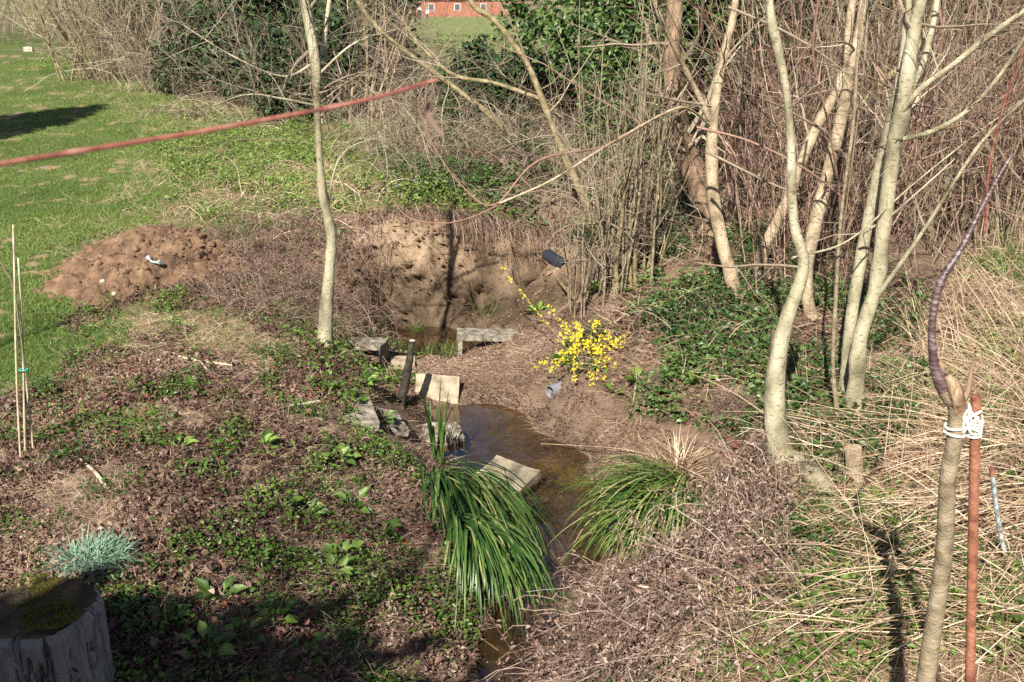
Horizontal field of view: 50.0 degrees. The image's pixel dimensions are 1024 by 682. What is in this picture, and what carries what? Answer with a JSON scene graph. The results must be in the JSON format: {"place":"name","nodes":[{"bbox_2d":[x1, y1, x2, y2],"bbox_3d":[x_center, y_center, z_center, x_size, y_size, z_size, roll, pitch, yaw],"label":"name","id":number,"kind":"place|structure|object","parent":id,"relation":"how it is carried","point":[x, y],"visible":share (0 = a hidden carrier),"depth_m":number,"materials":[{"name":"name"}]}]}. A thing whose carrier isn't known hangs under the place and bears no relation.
{"place":"outdoors","nodes":[
{"label":"outdoors","id":0,"kind":"place"},
{"bbox_2d":[0,406,195,564],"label":"dry grass","id":1,"kind":"structure","parent":0,"point":[86,488],"depth_m":6.51,"materials":[{"name":"plant"}]},
{"bbox_2d":[0,59,206,400],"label":"lawn grass","id":2,"kind":"structure","parent":0,"point":[41,307],"depth_m":14.23,"materials":[{"name":"green plant"}]},
{"bbox_2d":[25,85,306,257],"bbox_3d":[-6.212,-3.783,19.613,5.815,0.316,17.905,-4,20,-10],"label":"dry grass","id":3,"kind":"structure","parent":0,"point":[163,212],"depth_m":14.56,"materials":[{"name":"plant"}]},
{"bbox_2d":[32,74,307,259],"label":"long grass","id":4,"kind":"structure","parent":0,"point":[126,198],"depth_m":14.70,"materials":[{"name":"green plant"}]},
{"bbox_2d":[0,0,1023,681],"bbox_3d":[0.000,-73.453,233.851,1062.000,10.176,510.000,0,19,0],"label":"ground","id":5,"kind":"structure","parent":0,"point":[490,428],"depth_m":9.81,"materials":[{"name":"brown soil"}]},
{"bbox_2d":[12,224,21,460],"bbox_3d":[-2.992,0.067,6.638,0.190,1.569,0.018,-2,19,-7],"label":"bamboo cane","id":6,"kind":"object","parent":5,"relation":"on","point":[16,371],"visible":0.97,"depth_m":6.62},
{"bbox_2d":[0,0,110,45],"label":"distant thicket","id":7,"kind":"object","parent":5,"relation":"on","point":[7,9],"visible":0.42,"depth_m":43.17,"materials":[{"name":"brown plant"}]},
{"bbox_2d":[0,571,117,681],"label":"tree stump","id":8,"kind":"object","parent":5,"relation":"on","point":[54,629],"visible":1,"depth_m":4.57,"materials":[{"name":"grey wood"}]},
{"bbox_2d":[0,0,177,81],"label":"bare shrub","id":9,"kind":"object","parent":5,"relation":"on","point":[77,33],"visible":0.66,"depth_m":28.00,"materials":[{"name":"beige plant"}]},
{"bbox_2d":[0,99,179,338],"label":"lawn weeds","id":10,"kind":"object","parent":5,"relation":"on","point":[51,301],"visible":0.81,"depth_m":14.46,"materials":[{"name":"green plant"}]},
{"bbox_2d":[40,520,152,581],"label":"grass tuft","id":11,"kind":"object","parent":5,"relation":"on","point":[94,552],"visible":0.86,"depth_m":5.74,"materials":[{"name":"blue plant"}]},
{"bbox_2d":[88,0,178,73],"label":"evergreen bush","id":12,"kind":"object","parent":5,"relation":"on","point":[132,13],"visible":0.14,"depth_m":29.39,"materials":[{"name":"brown plant"}]},
{"bbox_2d":[47,0,220,95],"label":"bare shrub","id":13,"kind":"object","parent":5,"relation":"on","point":[128,42],"visible":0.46,"depth_m":25.09,"materials":[{"name":"beige plant"}]},
{"bbox_2d":[32,223,273,310],"bbox_3d":[-3.703,-0.858,11.082,2.500,0.647,2.700,0,19,0],"label":"soil heap","id":14,"kind":"object","parent":5,"relation":"on","point":[117,263],"visible":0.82,"depth_m":10.60,"materials":[{"name":"brown soil"}]},
{"bbox_2d":[146,0,247,96],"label":"evergreen bush","id":15,"kind":"object","parent":5,"relation":"on","point":[191,53],"visible":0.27,"depth_m":24.74,"materials":[{"name":"green plant"}]},
{"bbox_2d":[179,620,238,667],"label":"leafy plant","id":16,"kind":"object","parent":5,"relation":"on","point":[226,647],"visible":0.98,"depth_m":5.11,"materials":[{"name":"green plant"}]},
{"bbox_2d":[50,284,381,454],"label":"long grass","id":17,"kind":"structure","parent":5,"relation":"on","point":[172,308],"depth_m":9.20,"materials":[{"name":"plant"}]},
{"bbox_2d":[192,575,247,599],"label":"leafy plant","id":18,"kind":"object","parent":5,"relation":"on","point":[203,584],"visible":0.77,"depth_m":5.58,"materials":[{"name":"green plant"}]},
{"bbox_2d":[0,78,443,166],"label":"red shoot","id":19,"kind":"object","parent":5,"relation":"on","point":[72,152],"visible":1,"depth_m":1.13,"materials":[{"name":"red plant"}]},
{"bbox_2d":[0,0,463,121],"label":"undergrowth thicket","id":20,"kind":"object","parent":5,"relation":"on","point":[92,53],"visible":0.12,"depth_m":26.27,"materials":[{"name":"brown plant"}]},
{"bbox_2d":[136,45,336,129],"bbox_3d":[-6.076,-4.713,23.933,5.358,3.328,9.303,-9,21,-24],"label":"brush pile","id":21,"kind":"object","parent":5,"relation":"on","point":[190,100],"visible":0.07,"depth_m":21.95,"materials":[{"name":"brown plant"}]},
{"bbox_2d":[0,232,483,681],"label":"leaf litter","id":22,"kind":"object","parent":5,"relation":"on","point":[234,598],"visible":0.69,"depth_m":6.68,"materials":[{"name":"brown plant"}]},
{"bbox_2d":[0,282,489,681],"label":"ground cover","id":23,"kind":"object","parent":5,"relation":"on","point":[118,602],"visible":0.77,"depth_m":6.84,"materials":[{"name":"green plant"}]},
{"bbox_2d":[0,332,493,681],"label":"dead brush","id":24,"kind":"object","parent":5,"relation":"on","point":[223,554],"visible":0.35,"depth_m":6.52,"materials":[{"name":"brown plant"}]},
{"bbox_2d":[187,0,345,105],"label":"evergreen bush","id":25,"kind":"object","parent":5,"relation":"on","point":[267,6],"visible":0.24,"depth_m":22.66,"materials":[{"name":"green plant"}]},
{"bbox_2d":[8,55,539,233],"bbox_3d":[-6.554,-5.075,23.172,5.492,0.719,25.628,-10,22,-27],"label":"ground cover","id":26,"kind":"object","parent":5,"relation":"on","point":[248,172],"visible":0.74,"depth_m":15.58,"materials":[{"name":"green plant"}]},
{"bbox_2d":[153,179,400,353],"bbox_3d":[-2.378,-0.740,11.365,2.344,1.367,3.943,-4,20,-11],"label":"dead brush","id":27,"kind":"object","parent":5,"relation":"on","point":[259,283],"visible":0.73,"depth_m":11.09,"materials":[{"name":"brown plant"}]},
{"bbox_2d":[257,593,300,630],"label":"leafy plant","id":28,"kind":"object","parent":5,"relation":"on","point":[290,602],"visible":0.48,"depth_m":5.59,"materials":[{"name":"green plant"}]},
{"bbox_2d":[128,130,430,263],"bbox_3d":[-2.935,-1.612,14.254,3.796,1.638,5.224,-7,21,-20],"label":"dead brush","id":29,"kind":"object","parent":5,"relation":"on","point":[302,192],"visible":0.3,"depth_m":13.67,"materials":[{"name":"plant"}]},
{"bbox_2d":[111,0,460,347],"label":"young tree","id":30,"kind":"object","parent":5,"relation":"on","point":[325,323],"visible":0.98,"depth_m":8.65,"materials":[{"name":"beige plant"}]},
{"bbox_2d":[238,1,385,122],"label":"evergreen bush","id":31,"kind":"object","parent":5,"relation":"on","point":[334,22],"visible":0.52,"depth_m":20.48,"materials":[{"name":"green plant"}]},
{"bbox_2d":[200,213,443,415],"bbox_3d":[-1.883,-0.294,10.933,2.492,1.081,5.281,-4,20,-12],"label":"ground cover","id":32,"kind":"object","parent":5,"relation":"on","point":[357,360],"visible":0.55,"depth_m":10.24,"materials":[{"name":"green plant"}]},
{"bbox_2d":[311,552,362,583],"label":"leafy plant","id":33,"kind":"object","parent":5,"relation":"on","point":[345,562],"visible":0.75,"depth_m":6.15,"materials":[{"name":"green plant"}]},
{"bbox_2d":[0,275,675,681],"bbox_3d":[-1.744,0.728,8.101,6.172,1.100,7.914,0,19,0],"label":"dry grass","id":34,"kind":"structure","parent":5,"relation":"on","point":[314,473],"depth_m":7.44,"materials":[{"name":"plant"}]},
{"bbox_2d":[227,0,474,124],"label":"bare shrub","id":35,"kind":"object","parent":5,"relation":"on","point":[367,56],"visible":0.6,"depth_m":20.45,"materials":[{"name":"beige plant"}]},
{"bbox_2d":[343,397,379,430],"bbox_3d":[-1.223,0.564,8.550,0.312,0.156,0.432,-6,20,-16],"label":"paving slab","id":36,"kind":"object","parent":5,"relation":"on","point":[368,416],"depth_m":8.46,"materials":[{"name":"stone"}]},
{"bbox_2d":[297,209,427,376],"bbox_3d":[-1.572,-0.309,11.691,1.612,1.670,2.911,0,19,0],"label":"dead brush","id":37,"kind":"object","parent":5,"relation":"on","point":[368,303],"visible":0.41,"depth_m":11.82,"materials":[{"name":"brown plant"}]},
{"bbox_2d":[309,0,421,109],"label":"ivy tree","id":38,"kind":"object","parent":5,"relation":"on","point":[344,6],"visible":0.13,"depth_m":21.84,"materials":[{"name":"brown plant"}]},
{"bbox_2d":[346,337,388,362],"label":"channel block","id":39,"kind":"structure","parent":5,"relation":"on","point":[381,345],"depth_m":10.66,"materials":[{"name":"concrete"}]},
{"bbox_2d":[396,339,414,406],"bbox_3d":[-0.944,0.309,9.724,0.239,0.633,0.091,-16,25,-39],"label":"rotten post","id":40,"kind":"object","parent":5,"relation":"on","point":[404,384],"visible":0.96,"depth_m":9.70,"materials":[{"name":"brown wood"}]},
{"bbox_2d":[249,2,615,149],"bbox_3d":[-1.690,-6.700,26.615,10.196,3.748,21.837,0,19,0],"label":"undergrowth thicket","id":41,"kind":"object","parent":5,"relation":"on","point":[416,95],"visible":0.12,"depth_m":19.68,"materials":[{"name":"plant"}]},
{"bbox_2d":[301,0,567,147],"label":"slanting alder","id":42,"kind":"object","parent":5,"relation":"on","point":[446,81],"visible":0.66,"depth_m":16.14,"materials":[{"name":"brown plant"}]},
{"bbox_2d":[415,374,459,403],"bbox_3d":[-0.706,0.520,10.230,0.443,0.392,0.297,0,19,0],"label":"paving slab","id":43,"kind":"object","parent":5,"relation":"on","point":[431,383],"depth_m":10.22,"materials":[{"name":"concrete"}]},
{"bbox_2d":[422,421,464,452],"bbox_3d":[-0.597,0.843,9.454,0.344,0.240,0.316,-5,20,-14],"label":"stone block","id":44,"kind":"object","parent":5,"relation":"on","point":[455,437],"depth_m":9.37,"materials":[{"name":"stone"}]},
{"bbox_2d":[339,197,591,271],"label":"hanging roots","id":45,"kind":"object","parent":5,"relation":"hanging from","point":[530,229],"visible":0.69,"depth_m":12.72,"materials":[{"name":"brown plant"}]},
{"bbox_2d":[1,343,933,681],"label":"leafy plants","id":46,"kind":"object","parent":5,"relation":"on","point":[307,621],"visible":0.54,"depth_m":6.99,"materials":[{"name":"green plant"}]},
{"bbox_2d":[345,206,593,337],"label":"clay crumbs","id":47,"kind":"object","parent":5,"relation":"on","point":[464,246],"visible":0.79,"depth_m":12.29,"materials":[{"name":"soil"}]},
{"bbox_2d":[410,0,536,15],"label":"brick barn","id":48,"kind":"structure","parent":5,"relation":"on","point":[452,6],"depth_m":174.93,"materials":[{"name":"red brick"}]},
{"bbox_2d":[456,328,518,354],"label":"channel block","id":49,"kind":"structure","parent":5,"relation":"on","point":[482,334],"depth_m":11.02,"materials":[{"name":"concrete"}]},
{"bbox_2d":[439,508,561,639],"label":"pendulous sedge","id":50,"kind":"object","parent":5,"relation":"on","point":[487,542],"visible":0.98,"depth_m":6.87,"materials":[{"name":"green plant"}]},
{"bbox_2d":[473,455,540,500],"bbox_3d":[-0.046,1.083,8.668,0.439,0.164,0.382,12,22,30],"label":"stone block","id":51,"kind":"object","parent":5,"relation":"on","point":[530,477],"depth_m":8.66,"materials":[{"name":"stone"}]},
{"bbox_2d":[433,34,600,132],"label":"evergreen bush","id":52,"kind":"object","parent":5,"relation":"on","point":[479,50],"visible":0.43,"depth_m":18.18,"materials":[{"name":"green plant"}]},
{"bbox_2d":[342,0,702,235],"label":"mossy tree","id":53,"kind":"object","parent":5,"relation":"on","point":[540,97],"visible":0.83,"depth_m":12.49,"materials":[{"name":"beige plant"}]},
{"bbox_2d":[374,293,676,666],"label":"leaf litter","id":54,"kind":"object","parent":5,"relation":"on","point":[435,357],"visible":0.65,"depth_m":10.25,"materials":[{"name":"brown plant"}]},
{"bbox_2d":[364,83,720,257],"bbox_3d":[0.720,-3.802,19.465,6.338,0.817,16.365,0,19,0],"label":"ground cover","id":55,"kind":"object","parent":5,"relation":"on","point":[486,172],"visible":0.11,"depth_m":13.93,"materials":[{"name":"green plant"}]},
{"bbox_2d":[232,27,855,275],"bbox_3d":[0.643,-3.158,16.560,8.142,3.354,13.523,0,19,0],"label":"undergrowth thicket","id":56,"kind":"object","parent":5,"relation":"on","point":[456,129],"visible":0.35,"depth_m":14.46,"materials":[{"name":"brown plant"}]},
{"bbox_2d":[500,267,629,386],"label":"forsythia bush","id":57,"kind":"object","parent":5,"relation":"on","point":[573,352],"visible":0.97,"depth_m":9.75,"materials":[{"name":"yellow plant"}]},
{"bbox_2d":[491,0,717,149],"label":"ivy tree","id":58,"kind":"object","parent":5,"relation":"on","point":[552,24],"visible":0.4,"depth_m":15.82,"materials":[{"name":"green plant"}]},
{"bbox_2d":[430,0,789,299],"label":"alder sapling","id":59,"kind":"object","parent":5,"relation":"on","point":[716,218],"visible":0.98,"depth_m":9.38,"materials":[{"name":"beige plant"}]},
{"bbox_2d":[564,497,681,561],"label":"pendulous sedge","id":60,"kind":"object","parent":5,"relation":"on","point":[626,533],"visible":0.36,"depth_m":7.51,"materials":[{"name":"plant"}]},
{"bbox_2d":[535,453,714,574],"bbox_3d":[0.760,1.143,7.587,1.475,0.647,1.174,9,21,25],"label":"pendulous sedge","id":61,"kind":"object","parent":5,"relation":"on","point":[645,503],"visible":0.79,"depth_m":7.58,"materials":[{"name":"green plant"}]},
{"bbox_2d":[535,0,723,319],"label":"hazel shrub","id":62,"kind":"object","parent":5,"relation":"on","point":[602,235],"visible":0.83,"depth_m":10.47,"materials":[{"name":"beige plant"}]},
{"bbox_2d":[544,567,714,675],"bbox_3d":[0.662,1.605,6.188,0.994,0.551,0.851,11,22,28],"label":"brush","id":63,"kind":"object","parent":5,"relation":"on","point":[592,634],"visible":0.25,"depth_m":6.16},
{"bbox_2d":[571,0,705,179],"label":"ivy tree","id":64,"kind":"object","parent":5,"relation":"on","point":[621,29],"visible":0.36,"depth_m":13.89,"materials":[{"name":"green plant"}]},
{"bbox_2d":[575,91,706,301],"bbox_3d":[1.261,-1.371,10.370,1.185,2.058,1.296,10,22,27],"label":"hazel shrub","id":65,"kind":"object","parent":5,"relation":"on","point":[637,244],"visible":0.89,"depth_m":10.52,"materials":[{"name":"brown plant"}]},
{"bbox_2d":[418,86,662,215],"bbox_3d":[0.478,-1.730,9.363,2.693,1.048,0.493,-14,23,-34],"label":"arching branch","id":66,"kind":"object","parent":65,"relation":"attached to","point":[515,182],"visible":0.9,"depth_m":8.94,"materials":[{"name":"brown wood"}]},
{"bbox_2d":[574,0,747,235],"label":"slanting tree","id":67,"kind":"object","parent":5,"relation":"on","point":[697,190],"visible":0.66,"depth_m":11.36,"materials":[{"name":"brown plant"}]},
{"bbox_2d":[481,396,874,681],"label":"dead brambles","id":68,"kind":"object","parent":5,"relation":"on","point":[696,539],"visible":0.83,"depth_m":6.16,"materials":[{"name":"brown plant"}]},
{"bbox_2d":[631,424,733,488],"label":"dry sedge","id":69,"kind":"object","parent":5,"relation":"on","point":[683,463],"visible":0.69,"depth_m":8.08,"materials":[{"name":"plant"}]},
{"bbox_2d":[365,84,1022,244],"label":"leaf litter","id":70,"kind":"object","parent":5,"relation":"on","point":[534,200],"visible":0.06,"depth_m":13.80,"materials":[{"name":"brown plant"}]},
{"bbox_2d":[624,0,768,170],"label":"bush","id":71,"kind":"object","parent":5,"relation":"on","point":[714,13],"visible":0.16,"depth_m":13.96,"materials":[{"name":"brown plant"}]},
{"bbox_2d":[702,377,763,434],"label":"seed head tuft","id":72,"kind":"object","parent":5,"relation":"on","point":[719,405],"visible":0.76,"depth_m":8.23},
{"bbox_2d":[541,192,956,487],"bbox_3d":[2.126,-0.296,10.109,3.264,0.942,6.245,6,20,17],"label":"ivy carpet","id":73,"kind":"object","parent":5,"relation":"on","point":[805,382],"visible":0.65,"depth_m":9.03,"materials":[{"name":"green plant"}]},
{"bbox_2d":[488,0,1023,267],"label":"undergrowth thicket","id":74,"kind":"object","parent":5,"relation":"on","point":[750,125],"visible":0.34,"depth_m":11.70,"materials":[{"name":"brown plant"}]},
{"bbox_2d":[650,0,875,174],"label":"bush","id":75,"kind":"object","parent":5,"relation":"on","point":[766,55],"visible":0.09,"depth_m":14.09,"materials":[{"name":"brown plant"}]},
{"bbox_2d":[735,415,813,467],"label":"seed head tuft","id":76,"kind":"object","parent":5,"relation":"on","point":[759,441],"visible":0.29,"depth_m":7.62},
{"bbox_2d":[562,202,1023,681],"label":"leaf litter","id":77,"kind":"object","parent":5,"relation":"on","point":[801,393],"visible":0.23,"depth_m":8.53,"materials":[{"name":"beige plant"}]},
{"bbox_2d":[567,195,1023,681],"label":"dry grass","id":78,"kind":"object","parent":5,"relation":"on","point":[792,659],"visible":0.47,"depth_m":5.76,"materials":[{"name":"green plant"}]},
{"bbox_2d":[719,0,901,322],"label":"leaning alder","id":79,"kind":"object","parent":5,"relation":"on","point":[813,232],"visible":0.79,"depth_m":9.00,"materials":[{"name":"beige plant"}]},
{"bbox_2d":[696,126,861,231],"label":"arching branch","id":80,"kind":"object","parent":79,"relation":"attached to","point":[768,149],"visible":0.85,"depth_m":8.77,"materials":[{"name":"beige wood"}]},
{"bbox_2d":[812,0,848,248],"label":"arching branch","id":81,"kind":"object","parent":79,"relation":"attached to","point":[814,65],"visible":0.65,"depth_m":8.54,"materials":[{"name":"brown wood"}]},
{"bbox_2d":[784,450,847,519],"bbox_3d":[1.967,0.958,7.162,0.217,0.244,1.200,-2,19,-7],"label":"surface root","id":82,"kind":"object","parent":5,"relation":"on","point":[819,472],"visible":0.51,"depth_m":7.15,"materials":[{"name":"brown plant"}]},
{"bbox_2d":[615,164,1023,681],"bbox_3d":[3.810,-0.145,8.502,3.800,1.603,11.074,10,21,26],"label":"dry reeds","id":83,"kind":"object","parent":5,"relation":"on","point":[934,511],"visible":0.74,"depth_m":6.24,"materials":[{"name":"plant"}]},
{"bbox_2d":[750,0,900,277],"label":"willow pole","id":84,"kind":"object","parent":5,"relation":"on","point":[810,140],"visible":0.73,"depth_m":10.13,"materials":[{"name":"beige plant"}]},
{"bbox_2d":[632,0,1023,473],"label":"willow tree","id":85,"kind":"object","parent":5,"relation":"on","point":[774,386],"visible":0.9,"depth_m":7.17,"materials":[{"name":"beige plant"}]},
{"bbox_2d":[633,0,1023,269],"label":"undergrowth thicket","id":86,"kind":"object","parent":5,"relation":"on","point":[868,160],"visible":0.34,"depth_m":11.04,"materials":[{"name":"brown plant"}]},
{"bbox_2d":[706,109,965,299],"bbox_3d":[2.746,-1.191,9.734,2.278,1.796,1.944,0,19,0],"label":"bramble shrub","id":87,"kind":"object","parent":5,"relation":"on","point":[819,259],"visible":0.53,"depth_m":9.88,"materials":[{"name":"brown plant"}]},
{"bbox_2d":[795,0,892,423],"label":"thin rowan","id":88,"kind":"object","parent":5,"relation":"on","point":[834,325],"visible":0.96,"depth_m":7.27,"materials":[{"name":"brown plant"}]},
{"bbox_2d":[844,444,865,488],"bbox_3d":[2.208,0.893,7.062,0.161,0.437,0.198,0,19,0],"label":"cut stub","id":89,"kind":"object","parent":5,"relation":"on","point":[853,453],"visible":0.41,"depth_m":7.02,"materials":[{"name":"beige plant"}]},
{"bbox_2d":[775,0,973,211],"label":"crooked shrub tree","id":90,"kind":"object","parent":5,"relation":"on","point":[922,40],"visible":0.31,"depth_m":11.21,"materials":[{"name":"beige plant"}]},
{"bbox_2d":[744,0,1010,166],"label":"bush","id":91,"kind":"object","parent":5,"relation":"on","point":[871,4],"visible":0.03,"depth_m":14.19,"materials":[{"name":"brown plant"}]},
{"bbox_2d":[810,0,1019,396],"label":"grey willow","id":92,"kind":"object","parent":5,"relation":"on","point":[857,277],"visible":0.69,"depth_m":7.78,"materials":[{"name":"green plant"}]},
{"bbox_2d":[833,0,869,240],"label":"arching branch","id":93,"kind":"object","parent":92,"relation":"attached to","point":[864,62],"visible":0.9,"depth_m":7.97,"materials":[{"name":"brown wood"}]},
{"bbox_2d":[841,0,1023,418],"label":"twin willow","id":94,"kind":"object","parent":5,"relation":"on","point":[909,81],"visible":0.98,"depth_m":7.12,"materials":[{"name":"beige plant"}]},
{"bbox_2d":[873,0,1023,239],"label":"elder shrub","id":95,"kind":"object","parent":5,"relation":"on","point":[1008,192],"visible":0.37,"depth_m":11.30,"materials":[{"name":"brown plant"}]},
{"bbox_2d":[902,0,1023,170],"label":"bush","id":96,"kind":"object","parent":5,"relation":"on","point":[992,1],"visible":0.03,"depth_m":14.23,"materials":[{"name":"brown plant"}]},
{"bbox_2d":[915,153,1013,681],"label":"tied sapling","id":97,"kind":"object","parent":5,"relation":"on","point":[953,395],"visible":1,"depth_m":3.90,"materials":[{"name":"brown plant"}]},
{"bbox_2d":[943,404,983,438],"bbox_3d":[1.588,0.276,3.855,0.136,0.131,0.076,0,19,0],"label":"rope lashing","id":98,"kind":"object","parent":97,"relation":"attached to","point":[968,421],"visible":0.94,"depth_m":3.83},
{"bbox_2d":[965,394,981,681],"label":"rusty stake","id":99,"kind":"object","parent":5,"relation":"on","point":[973,528],"visible":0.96,"depth_m":4.01,"materials":[{"name":"metal"}]},
{"bbox_2d":[943,170,1023,295],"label":"long grass","id":100,"kind":"structure","parent":5,"relation":"on","point":[1019,258],"depth_m":10.71,"materials":[{"name":"beige plant"}]},
{"bbox_2d":[974,45,1023,233],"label":"arching branch","id":101,"kind":"object","parent":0,"point":[992,148],"visible":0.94,"depth_m":5.42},
{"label":"stream water","id":102,"kind":"structure","parent":0,"visible":0},
{"bbox_2d":[417,380,457,464],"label":"iris plant","id":103,"kind":"object","parent":102,"relation":"in","point":[441,436],"visible":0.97,"depth_m":8.74,"materials":[{"name":"green plant"}]},
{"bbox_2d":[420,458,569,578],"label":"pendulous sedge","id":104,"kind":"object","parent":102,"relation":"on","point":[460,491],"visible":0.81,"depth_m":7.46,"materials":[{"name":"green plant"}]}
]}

